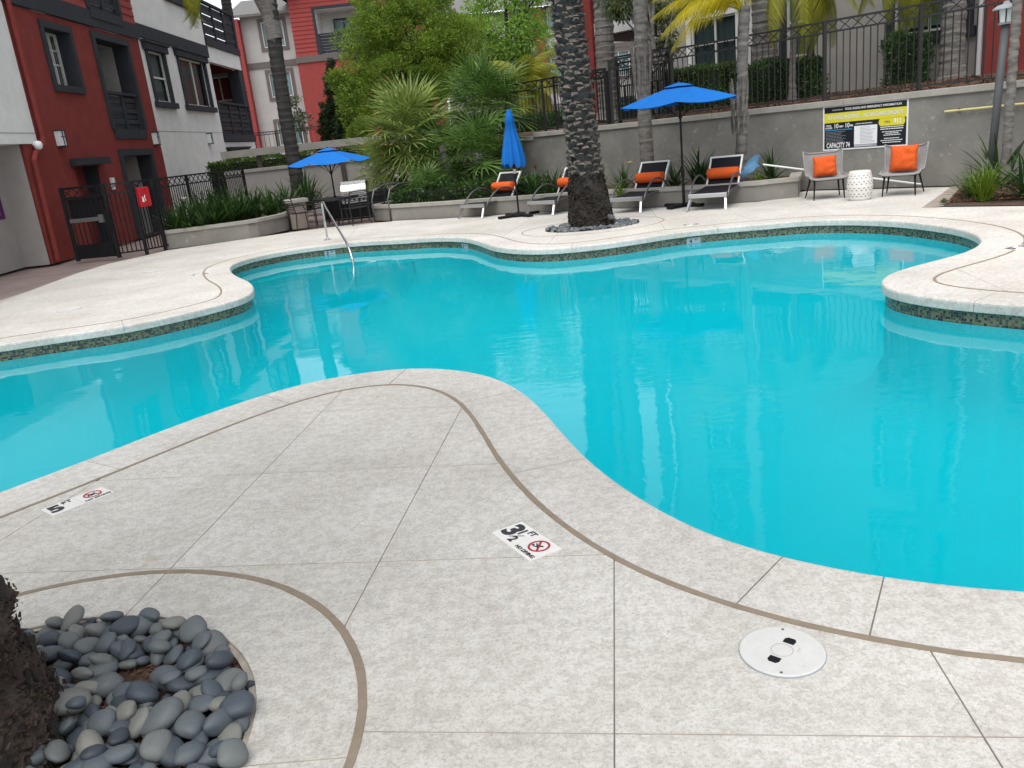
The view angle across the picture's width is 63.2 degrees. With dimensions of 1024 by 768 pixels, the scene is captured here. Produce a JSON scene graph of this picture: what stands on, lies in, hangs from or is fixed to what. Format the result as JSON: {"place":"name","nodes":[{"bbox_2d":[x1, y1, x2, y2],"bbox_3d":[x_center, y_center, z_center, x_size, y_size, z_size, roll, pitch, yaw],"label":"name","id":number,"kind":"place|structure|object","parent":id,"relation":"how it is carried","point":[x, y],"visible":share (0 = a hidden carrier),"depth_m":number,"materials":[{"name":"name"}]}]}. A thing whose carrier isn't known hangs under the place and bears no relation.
{"place":"outdoors","nodes":[
{"label":"outdoors","id":0,"kind":"place"},
{"bbox_2d":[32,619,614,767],"bbox_3d":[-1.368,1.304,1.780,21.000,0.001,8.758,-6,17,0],"label":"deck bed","id":1,"kind":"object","parent":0,"point":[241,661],"visible":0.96,"depth_m":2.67,"materials":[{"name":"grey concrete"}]},
{"bbox_2d":[0,185,1023,299],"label":"ground","id":2,"kind":"structure","parent":0,"point":[19,281],"depth_m":17.31,"materials":[{"name":"grey concrete"}]},
{"bbox_2d":[0,0,255,273],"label":"apartment building","id":3,"kind":"structure","parent":2,"relation":"on","point":[108,86],"depth_m":20.97,"materials":[{"name":"red paint"}]},
{"bbox_2d":[45,32,67,84],"bbox_3d":[-10.663,-7.426,19.072,0.128,1.200,1.180,-6,17,0],"label":"window","id":4,"kind":"structure","parent":3,"relation":"in","point":[48,35],"depth_m":19.47,"materials":[{"name":"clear glass"}]},
{"bbox_2d":[75,167,100,243],"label":"door","id":5,"kind":"structure","parent":3,"relation":"in","point":[79,170],"depth_m":20.25,"materials":[{"name":"paint"}]},
{"bbox_2d":[148,51,170,101],"bbox_3d":[-10.605,-9.124,24.795,0.128,1.430,1.250,-6,17,0],"label":"window","id":6,"kind":"structure","parent":3,"relation":"in","point":[152,55],"depth_m":25.11,"materials":[{"name":"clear glass"}]},
{"bbox_2d":[179,57,209,106],"bbox_3d":[-10.706,-10.056,27.865,0.128,1.480,2.530,-6,17,0],"label":"window","id":7,"kind":"structure","parent":3,"relation":"in","point":[189,70],"depth_m":27.93,"materials":[{"name":"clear glass"}]},
{"bbox_2d":[21,605,254,767],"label":"rock bed","id":8,"kind":"object","parent":2,"relation":"on","point":[146,689],"visible":0.82,"depth_m":2.62,"materials":[{"name":"stone"}]},
{"bbox_2d":[0,575,74,767],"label":"date palm","id":9,"kind":"object","parent":8,"relation":"on","point":[31,686],"visible":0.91,"depth_m":2.44,"materials":[{"name":"brown plant"}]},
{"bbox_2d":[104,168,249,254],"bbox_3d":[-7.501,-4.255,19.957,0.620,1.540,5.767,-2,17,13],"label":"iron fence","id":10,"kind":"object","parent":2,"relation":"on","point":[186,179],"visible":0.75,"depth_m":18.02,"materials":[{"name":"black metal"}]},
{"bbox_2d":[58,183,121,261],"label":"pool gate","id":11,"kind":"structure","parent":10,"relation":"attached to","point":[89,208],"depth_m":17.40,"materials":[{"name":"black metal"}]},
{"bbox_2d":[135,187,151,206],"bbox_3d":[-7.753,-3.938,17.510,0.104,0.400,0.270,2,19,27],"label":"fire extinguisher cabinet","id":12,"kind":"object","parent":10,"relation":"attached to","point":[143,196],"visible":1,"depth_m":17.46,"materials":[{"name":"red metal"}]},
{"bbox_2d":[164,209,290,248],"bbox_3d":[-6.352,-4.151,21.129,2.211,0.400,6.338,-4,17,6],"label":"raised planter","id":13,"kind":"object","parent":2,"relation":"on","point":[223,232],"visible":0.64,"depth_m":18.59,"materials":[{"name":"paint"}]},
{"bbox_2d":[149,205,190,229],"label":"strap leaf plant","id":14,"kind":"object","parent":13,"relation":"on","point":[173,225],"visible":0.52,"depth_m":18.42,"materials":[{"name":"green plant"}]},
{"bbox_2d":[162,196,208,227],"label":"strap leaf plant","id":15,"kind":"object","parent":13,"relation":"on","point":[182,216],"visible":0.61,"depth_m":18.40,"materials":[{"name":"green plant"}]},
{"bbox_2d":[172,185,228,226],"bbox_3d":[-7.072,-3.950,18.693,1.457,0.993,1.572,3,19,27],"label":"strap leaf plant","id":16,"kind":"object","parent":13,"relation":"on","point":[200,220],"visible":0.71,"depth_m":18.52,"materials":[{"name":"green plant"}]},
{"bbox_2d":[186,187,239,224],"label":"strap leaf plant","id":17,"kind":"object","parent":13,"relation":"on","point":[219,218],"visible":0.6,"depth_m":18.76,"materials":[{"name":"green plant"}]},
{"bbox_2d":[195,178,263,222],"bbox_3d":[-6.626,-4.212,19.258,1.632,1.077,1.682,3,19,29],"label":"strap leaf plant","id":18,"kind":"object","parent":13,"relation":"on","point":[226,200],"visible":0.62,"depth_m":18.96,"materials":[{"name":"green plant"}]},
{"bbox_2d":[206,185,271,220],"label":"strap leaf plant","id":19,"kind":"object","parent":13,"relation":"on","point":[242,206],"visible":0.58,"depth_m":19.36,"materials":[{"name":"green plant"}]},
{"bbox_2d":[239,185,277,218],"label":"strap leaf plant","id":20,"kind":"object","parent":13,"relation":"on","point":[257,214],"visible":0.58,"depth_m":19.70,"materials":[{"name":"green plant"}]},
{"bbox_2d":[251,185,284,215],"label":"strap leaf plant","id":21,"kind":"object","parent":13,"relation":"on","point":[272,209],"visible":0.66,"depth_m":20.15,"materials":[{"name":"green plant"}]},
{"bbox_2d":[254,0,303,197],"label":"palm tree","id":22,"kind":"object","parent":13,"relation":"in","point":[268,11],"visible":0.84,"depth_m":21.39,"materials":[{"name":"grey plant"}]},
{"bbox_2d":[183,0,203,29],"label":"palm frond cluster","id":23,"kind":"object","parent":22,"relation":"hanging from","point":[192,8],"visible":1,"depth_m":20.41,"materials":[{"name":"green plant"}]},
{"bbox_2d":[270,168,339,210],"bbox_3d":[-5.343,-5.069,21.531,1.938,1.154,1.739,-10,17,-12],"label":"strap leaf plant","id":24,"kind":"object","parent":13,"relation":"on","point":[306,185],"visible":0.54,"depth_m":21.47,"materials":[{"name":"green plant"}]},
{"bbox_2d":[221,0,256,147],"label":"palm tree","id":25,"kind":"object","parent":2,"relation":"on","point":[226,5],"visible":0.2,"depth_m":34.74,"materials":[{"name":"plant"}]},
{"bbox_2d":[204,145,371,202],"bbox_3d":[-6.732,-6.508,26.228,5.429,1.818,1.637,-6,17,0],"label":"hedge","id":26,"kind":"object","parent":2,"relation":"on","point":[248,162],"visible":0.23,"depth_m":25.57,"materials":[{"name":"green plant"}]},
{"bbox_2d":[284,197,309,228],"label":"stucco pillar","id":27,"kind":"structure","parent":2,"relation":"on","point":[301,221],"depth_m":19.89,"materials":[{"name":"beige paint"}]},
{"bbox_2d":[289,94,313,142],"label":"young tree","id":28,"kind":"object","parent":2,"relation":"on","point":[297,118],"visible":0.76,"depth_m":31.20,"materials":[{"name":"green plant"}]},
{"bbox_2d":[315,100,331,140],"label":"cypress tree","id":29,"kind":"object","parent":2,"relation":"on","point":[323,133],"visible":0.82,"depth_m":32.16,"materials":[{"name":"green plant"}]},
{"bbox_2d":[287,147,370,223],"bbox_3d":[-4.266,-4.730,19.852,1.960,1.801,1.697,-9,17,-11],"label":"patio umbrella","id":30,"kind":"object","parent":2,"relation":"on","point":[327,156],"visible":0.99,"depth_m":19.36,"materials":[{"name":"blue fabric"}]},
{"bbox_2d":[321,57,341,139],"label":"cypress tree","id":31,"kind":"object","parent":2,"relation":"on","point":[329,110],"visible":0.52,"depth_m":31.86,"materials":[{"name":"green plant"}]},
{"bbox_2d":[220,128,443,214],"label":"garden wall","id":32,"kind":"structure","parent":2,"relation":"on","point":[260,176],"depth_m":24.08,"materials":[{"name":"grey paint"}]},
{"bbox_2d":[224,0,449,159],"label":"apartment building","id":33,"kind":"structure","parent":2,"relation":"on","point":[308,50],"depth_m":46.23,"materials":[{"name":"red paint"}]},
{"bbox_2d":[331,70,363,138],"bbox_3d":[-6.048,-9.872,31.334,1.316,3.852,1.415,10,23,43],"label":"cypress tree","id":34,"kind":"object","parent":2,"relation":"on","point":[340,130],"visible":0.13,"depth_m":31.05,"materials":[{"name":"green plant"}]},
{"bbox_2d":[325,179,397,219],"bbox_3d":[-3.963,-4.834,21.654,1.959,0.911,0.624,-6,17,0],"label":"dining set","id":35,"kind":"object","parent":2,"relation":"on","point":[346,187],"visible":0.61,"depth_m":21.45,"materials":[{"name":"metal"}]},
{"bbox_2d":[324,0,495,138],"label":"podocarpus tree","id":36,"kind":"object","parent":2,"relation":"on","point":[440,45],"visible":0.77,"depth_m":26.18,"materials":[{"name":"green plant"}]},
{"bbox_2d":[454,0,560,106],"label":"feathery tree","id":37,"kind":"object","parent":2,"relation":"on","point":[523,31],"visible":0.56,"depth_m":32.83,"materials":[{"name":"green plant"}]},
{"bbox_2d":[0,187,1023,767],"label":"pool deck","id":38,"kind":"structure","parent":2,"relation":"on","point":[352,577],"depth_m":3.11,"materials":[{"name":"concrete"}]},
{"bbox_2d":[41,487,114,515],"bbox_3d":[-2.281,0.619,4.381,0.153,0.021,0.318,8,21,39],"label":"depth marker","id":39,"kind":"object","parent":38,"relation":"on","point":[75,502],"visible":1,"depth_m":4.37,"materials":[{"name":"white tile"}]},
{"bbox_2d":[321,201,359,296],"bbox_3d":[-3.218,-2.553,15.297,0.140,1.525,2.863,-11,17,-17],"label":"pool handrail","id":40,"kind":"object","parent":38,"relation":"attached to","point":[344,239],"visible":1,"depth_m":14.75,"materials":[{"name":"metal"}]},
{"bbox_2d":[339,190,371,225],"bbox_3d":[-3.622,-4.083,19.251,0.568,0.778,0.577,-18,20,-34],"label":"dining chair","id":41,"kind":"object","parent":38,"relation":"on","point":[359,202],"visible":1,"depth_m":19.08,"materials":[{"name":"grey metal"}]},
{"bbox_2d":[458,171,525,218],"bbox_3d":[-0.417,-4.165,18.284,0.725,0.848,1.679,8,21,39],"label":"sun lounger","id":42,"kind":"object","parent":38,"relation":"on","point":[509,176],"visible":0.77,"depth_m":18.33,"materials":[{"name":"metal"}]},
{"bbox_2d":[498,105,539,218],"bbox_3d":[0.033,-4.497,16.848,0.748,2.180,0.748,-1,17,16],"label":"patio umbrella","id":43,"kind":"object","parent":38,"relation":"on","point":[513,152],"visible":0.99,"depth_m":16.66,"materials":[{"name":"blue fabric"}]},
{"bbox_2d":[491,522,561,561],"bbox_3d":[0.056,0.650,3.433,0.153,0.021,0.319,-15,19,-27],"label":"depth marker","id":44,"kind":"object","parent":38,"relation":"on","point":[526,542],"visible":1,"depth_m":3.42,"materials":[{"name":"white tile"}]},
{"bbox_2d":[525,167,568,215],"bbox_3d":[1.010,-4.011,17.252,0.725,0.848,1.679,7,21,38],"label":"sun lounger","id":45,"kind":"object","parent":38,"relation":"on","point":[547,200],"visible":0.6,"depth_m":16.96,"materials":[{"name":"metal"}]},
{"bbox_2d":[609,160,673,212],"bbox_3d":[2.497,-3.799,16.003,0.725,0.848,1.679,6,20,34],"label":"sun lounger","id":46,"kind":"object","parent":38,"relation":"on","point":[655,166],"visible":0.81,"depth_m":16.13,"materials":[{"name":"metal"}]},
{"bbox_2d":[635,171,664,183],"bbox_3d":[2.691,-4.035,16.253,0.580,0.206,0.206,6,20,34],"label":"bolster pillow","id":47,"kind":"object","parent":46,"relation":"on","point":[646,177],"visible":0.95,"depth_m":16.18,"materials":[{"name":"orange fabric"}]},
{"bbox_2d":[621,81,736,208],"bbox_3d":[3.110,-4.383,15.265,2.320,2.230,2.009,-10,17,-14],"label":"patio umbrella","id":48,"kind":"object","parent":38,"relation":"on","point":[678,93],"visible":1,"depth_m":14.68,"materials":[{"name":"blue fabric"}]},
{"bbox_2d":[686,154,743,211],"bbox_3d":[3.732,-3.655,15.077,0.725,0.848,1.679,3,19,29],"label":"sun lounger","id":49,"kind":"object","parent":38,"relation":"on","point":[724,191],"visible":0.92,"depth_m":15.22,"materials":[{"name":"metal"}]},
{"bbox_2d":[707,166,739,179],"bbox_3d":[3.893,-3.894,15.347,0.580,0.206,0.206,3,19,29],"label":"bolster pillow","id":50,"kind":"object","parent":49,"relation":"on","point":[721,173],"visible":0.91,"depth_m":15.28,"materials":[{"name":"orange fabric"}]},
{"bbox_2d":[738,627,826,678],"bbox_3d":[0.831,0.826,2.560,0.259,0.019,0.259,-6,17,0],"label":"skimmer cover","id":51,"kind":"object","parent":38,"relation":"on","point":[783,652],"visible":1,"depth_m":2.54,"materials":[{"name":"grey plastic"}]},
{"bbox_2d":[802,148,847,200],"bbox_3d":[5.441,-3.643,14.442,0.686,0.816,0.702,-3,17,10],"label":"lounge chair","id":52,"kind":"object","parent":38,"relation":"on","point":[808,165],"visible":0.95,"depth_m":14.58,"materials":[{"name":"black plastic"}]},
{"bbox_2d":[812,155,836,176],"bbox_3d":[5.452,-3.801,14.506,0.400,0.352,0.183,-3,3,10],"label":"throw cushion","id":53,"kind":"object","parent":52,"relation":"on","point":[824,165],"visible":1,"depth_m":14.44,"materials":[{"name":"orange fabric"}]},
{"bbox_2d":[846,170,872,200],"bbox_3d":[5.721,-3.271,13.689,0.410,0.470,0.410,-6,17,0],"label":"garden stool","id":54,"kind":"object","parent":38,"relation":"on","point":[859,185],"visible":1,"depth_m":13.54,"materials":[{"name":"white ceramic"}]},
{"bbox_2d":[878,141,928,196],"bbox_3d":[6.481,-3.562,13.792,0.686,0.816,0.702,6,20,34],"label":"lounge chair","id":55,"kind":"object","parent":38,"relation":"on","point":[922,154],"visible":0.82,"depth_m":13.80,"materials":[{"name":"black plastic"}]},
{"bbox_2d":[889,144,918,171],"bbox_3d":[6.516,-3.756,13.834,0.430,0.430,0.183,6,8,34],"label":"throw cushion","id":56,"kind":"object","parent":55,"relation":"on","point":[904,157],"visible":1,"depth_m":13.77,"materials":[{"name":"orange fabric"}]},
{"bbox_2d":[0,226,1023,590],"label":"pool basin","id":57,"kind":"object","parent":2,"relation":"in","point":[812,394],"visible":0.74,"depth_m":9.52,"materials":[{"name":"tile"}]},
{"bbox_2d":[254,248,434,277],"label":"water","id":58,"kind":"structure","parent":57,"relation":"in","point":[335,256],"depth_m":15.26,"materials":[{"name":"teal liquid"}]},
{"bbox_2d":[0,215,1023,656],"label":"pool coping","id":59,"kind":"object","parent":57,"relation":"on","point":[554,469],"visible":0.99,"depth_m":4.32,"materials":[{"name":"concrete"}]},
{"bbox_2d":[434,0,658,133],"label":"apartment building","id":60,"kind":"structure","parent":2,"relation":"on","point":[622,48],"depth_m":52.38,"materials":[{"name":"grey paint"}]},
{"bbox_2d":[371,172,801,220],"bbox_3d":[0.315,-4.189,18.914,4.141,0.360,12.410,-21,22,-40],"label":"raised planter","id":61,"kind":"object","parent":2,"relation":"on","point":[751,190],"visible":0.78,"depth_m":17.23,"materials":[{"name":"paint"}]},
{"bbox_2d":[341,131,407,191],"bbox_3d":[-3.613,-5.761,22.395,1.872,2.143,1.999,-6,17,0],"label":"fan palm","id":62,"kind":"object","parent":61,"relation":"in","point":[374,177],"visible":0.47,"depth_m":22.12,"materials":[{"name":"green plant"}]},
{"bbox_2d":[353,67,465,188],"bbox_3d":[-2.510,-6.348,20.985,2.877,3.335,3.021,-6,17,0],"label":"fan palm","id":63,"kind":"object","parent":61,"relation":"on","point":[405,107],"visible":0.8,"depth_m":20.63,"materials":[{"name":"green plant"}]},
{"bbox_2d":[398,159,448,201],"bbox_3d":[-2.041,-4.641,19.840,1.434,1.554,1.563,-6,17,0],"label":"fan palm","id":64,"kind":"object","parent":61,"relation":"in","point":[421,174],"visible":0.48,"depth_m":19.64,"materials":[{"name":"green plant"}]},
{"bbox_2d":[386,176,497,203],"bbox_3d":[-1.528,-4.522,19.572,2.947,0.735,1.270,0,18,21],"label":"shrub row","id":65,"kind":"object","parent":61,"relation":"on","point":[453,190],"visible":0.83,"depth_m":19.24,"materials":[{"name":"green plant"}]},
{"bbox_2d":[407,112,476,186],"bbox_3d":[-1.675,-5.628,20.627,1.858,2.155,2.006,-6,17,0],"label":"fan palm","id":66,"kind":"object","parent":61,"relation":"in","point":[433,146],"visible":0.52,"depth_m":20.25,"materials":[{"name":"green plant"}]},
{"bbox_2d":[431,99,528,186],"bbox_3d":[-0.798,-5.528,19.911,2.340,2.594,2.372,3,19,27],"label":"fan palm","id":67,"kind":"object","parent":61,"relation":"in","point":[480,164],"visible":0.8,"depth_m":19.52,"materials":[{"name":"green plant"}]},
{"bbox_2d":[431,40,542,167],"bbox_3d":[-0.630,-6.784,21.132,2.889,3.698,2.541,3,19,27],"label":"fan palm","id":68,"kind":"object","parent":61,"relation":"in","point":[490,88],"visible":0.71,"depth_m":20.68,"materials":[{"name":"green plant"}]},
{"bbox_2d":[503,168,548,194],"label":"strap leaf plant","id":69,"kind":"object","parent":61,"relation":"on","point":[530,186],"visible":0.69,"depth_m":18.37,"materials":[{"name":"green plant"}]},
{"bbox_2d":[522,163,565,192],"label":"strap leaf plant","id":70,"kind":"object","parent":61,"relation":"on","point":[551,189],"visible":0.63,"depth_m":17.94,"materials":[{"name":"green plant"}]},
{"bbox_2d":[630,0,653,162],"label":"palm tree","id":71,"kind":"object","parent":61,"relation":"in","point":[641,56],"visible":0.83,"depth_m":16.78,"materials":[{"name":"grey plant"}]},
{"bbox_2d":[670,148,714,184],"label":"strap leaf plant","id":72,"kind":"object","parent":61,"relation":"on","point":[699,169],"visible":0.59,"depth_m":16.26,"materials":[{"name":"green plant"}]},
{"bbox_2d":[648,0,752,181],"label":"palm tree","id":73,"kind":"object","parent":61,"relation":"on","point":[709,8],"visible":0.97,"depth_m":15.25,"materials":[{"name":"grey plant"}]},
{"bbox_2d":[752,146,797,179],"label":"strap leaf plant","id":74,"kind":"object","parent":61,"relation":"on","point":[771,173],"visible":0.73,"depth_m":15.79,"materials":[{"name":"green plant"}]},
{"bbox_2d":[545,217,638,232],"bbox_3d":[1.361,-2.685,14.079,1.627,0.114,1.266,-6,17,0],"label":"rock bed","id":75,"kind":"object","parent":2,"relation":"on","point":[567,227],"visible":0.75,"depth_m":13.75,"materials":[{"name":"stone"}]},
{"bbox_2d":[548,0,614,227],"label":"date palm","id":76,"kind":"object","parent":75,"relation":"on","point":[588,202],"visible":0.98,"depth_m":13.69,"materials":[{"name":"brown plant"}]},
{"bbox_2d":[435,79,1023,189],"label":"retaining wall","id":77,"kind":"structure","parent":2,"relation":"on","point":[788,134],"depth_m":15.97,"materials":[{"name":"paint"}]},
{"bbox_2d":[491,68,608,134],"bbox_3d":[0.791,-6.909,20.718,0.085,1.300,4.134,-21,22,-40],"label":"iron fence","id":78,"kind":"object","parent":77,"relation":"on","point":[541,81],"visible":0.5,"depth_m":20.54,"materials":[{"name":"black metal"}]},
{"bbox_2d":[607,0,1023,123],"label":"iron fence","id":79,"kind":"object","parent":77,"relation":"on","point":[823,28],"visible":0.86,"depth_m":15.32,"materials":[{"name":"black metal"}]},
{"bbox_2d":[823,99,908,150],"bbox_3d":[6.392,-4.690,15.106,0.018,0.800,1.560,-21,22,-40],"label":"pool sign","id":80,"kind":"object","parent":77,"relation":"attached to","point":[868,125],"visible":1,"depth_m":15.07,"materials":[{"name":"yellow"}]},
{"bbox_2d":[740,154,920,184],"bbox_3d":[5.672,-3.846,14.978,3.105,0.776,0.208,-1,17,16],"label":"skimmer net","id":81,"kind":"object","parent":2,"relation":"on","point":[752,165],"visible":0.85,"depth_m":15.26,"materials":[{"name":"white paint"}]},
{"bbox_2d":[944,182,1023,205],"bbox_3d":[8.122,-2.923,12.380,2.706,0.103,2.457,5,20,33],"label":"bark mulch","id":82,"kind":"object","parent":2,"relation":"on","point":[957,199],"visible":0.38,"depth_m":12.25,"materials":[{"name":"brown wood"}]},
{"bbox_2d":[946,157,1017,200],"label":"ornamental grass","id":83,"kind":"object","parent":82,"relation":"on","point":[984,191],"depth_m":11.83,"materials":[{"name":"green plant"}]},
{"bbox_2d":[957,133,1023,188],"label":"strap leaf plant","id":84,"kind":"object","parent":82,"relation":"on","point":[1012,158],"visible":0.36,"depth_m":13.06,"materials":[{"name":"green plant"}]},
{"bbox_2d":[973,148,1023,198],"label":"strap leaf plant","id":85,"kind":"object","parent":82,"relation":"on","point":[1020,180],"visible":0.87,"depth_m":11.73,"materials":[{"name":"green plant"}]},
{"bbox_2d":[986,0,1011,173],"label":"lamp post","id":86,"kind":"object","parent":82,"relation":"on","point":[1004,9],"visible":0.74,"depth_m":12.91,"materials":[{"name":"grey metal"}]},
{"bbox_2d":[997,0,1022,188],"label":"palm tree","id":87,"kind":"object","parent":82,"relation":"on","point":[1012,71],"visible":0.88,"depth_m":12.63,"materials":[{"name":"grey plant"}]},
{"bbox_2d":[459,70,1023,141],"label":"terrace ground","id":88,"kind":"structure","parent":0,"point":[530,133],"depth_m":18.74,"materials":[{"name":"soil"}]},
{"bbox_2d":[474,49,562,117],"bbox_3d":[0.383,-8.754,25.652,3.424,2.814,3.376,-6,17,0],"label":"palm tree","id":89,"kind":"object","parent":88,"relation":"on","point":[534,73],"visible":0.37,"depth_m":25.08,"materials":[{"name":"green plant"}]},
{"bbox_2d":[500,109,564,132],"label":"hedge","id":90,"kind":"object","parent":88,"relation":"on","point":[540,117],"visible":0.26,"depth_m":23.47,"materials":[{"name":"green plant"}]},
{"bbox_2d":[552,71,610,129],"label":"iron gate","id":91,"kind":"structure","parent":88,"relation":"on","point":[554,95],"depth_m":20.79,"materials":[{"name":"black metal"}]},
{"bbox_2d":[593,0,617,119],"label":"palm tree","id":92,"kind":"object","parent":88,"relation":"on","point":[604,39],"visible":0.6,"depth_m":21.80,"materials":[{"name":"grey plant"}]},
{"bbox_2d":[614,46,671,122],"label":"iron gate","id":93,"kind":"structure","parent":88,"relation":"on","point":[630,92],"depth_m":18.96,"materials":[{"name":"black metal"}]},
{"bbox_2d":[597,0,696,112],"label":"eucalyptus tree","id":94,"kind":"object","parent":88,"relation":"on","point":[618,9],"visible":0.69,"depth_m":19.25,"materials":[{"name":"green plant"}]},
{"bbox_2d":[651,59,736,113],"bbox_3d":[4.456,-7.188,20.369,2.374,1.383,1.185,10,23,43],"label":"hedge","id":95,"kind":"object","parent":88,"relation":"on","point":[716,76],"visible":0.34,"depth_m":19.69,"materials":[{"name":"green plant"}]},
{"bbox_2d":[751,0,779,66],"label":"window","id":96,"kind":"structure","parent":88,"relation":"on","point":[758,14],"depth_m":18.90,"materials":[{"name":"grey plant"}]},
{"bbox_2d":[729,54,831,103],"bbox_3d":[5.905,-6.733,18.458,1.093,1.088,2.183,-20,22,-40],"label":"hedge","id":97,"kind":"object","parent":88,"relation":"on","point":[783,79],"visible":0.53,"depth_m":18.12,"materials":[{"name":"green plant"}]},
{"bbox_2d":[581,0,1023,118],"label":"apartment building","id":98,"kind":"structure","parent":88,"relation":"on","point":[727,27],"depth_m":18.75,"materials":[{"name":"grey paint"}]},
{"bbox_2d":[691,13,735,65],"bbox_3d":[5.168,-8.633,21.115,0.128,1.260,1.330,-21,22,-40],"label":"window","id":99,"kind":"structure","parent":98,"relation":"in","point":[715,31],"depth_m":21.12,"materials":[{"name":"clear glass"}]},
{"bbox_2d":[787,0,805,57],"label":"window","id":100,"kind":"structure","parent":98,"relation":"in","point":[788,21],"depth_m":19.60,"materials":[{"name":"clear glass"}]},
{"bbox_2d":[895,0,941,32],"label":"window","id":101,"kind":"structure","parent":98,"relation":"in","point":[933,25],"depth_m":17.56,"materials":[{"name":"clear glass"}]},
{"bbox_2d":[736,0,875,101],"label":"palm tree","id":102,"kind":"object","parent":88,"relation":"on","point":[815,10],"visible":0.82,"depth_m":17.27,"materials":[{"name":"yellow plant"}]},
{"bbox_2d":[878,28,935,86],"bbox_3d":[8.109,-6.710,17.085,0.963,1.200,0.982,-20,22,-39],"label":"box shrub","id":103,"kind":"object","parent":88,"relation":"on","point":[902,58],"visible":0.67,"depth_m":16.93,"materials":[{"name":"green plant"}]},
{"bbox_2d":[936,0,968,81],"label":"palm tree","id":104,"kind":"object","parent":88,"relation":"on","point":[948,5],"visible":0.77,"depth_m":16.48,"materials":[{"name":"grey plant"}]},
{"bbox_2d":[857,0,940,36],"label":"palm frond cluster","id":105,"kind":"object","parent":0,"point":[904,13],"visible":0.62,"depth_m":16.98,"materials":[{"name":"yellow plant"}]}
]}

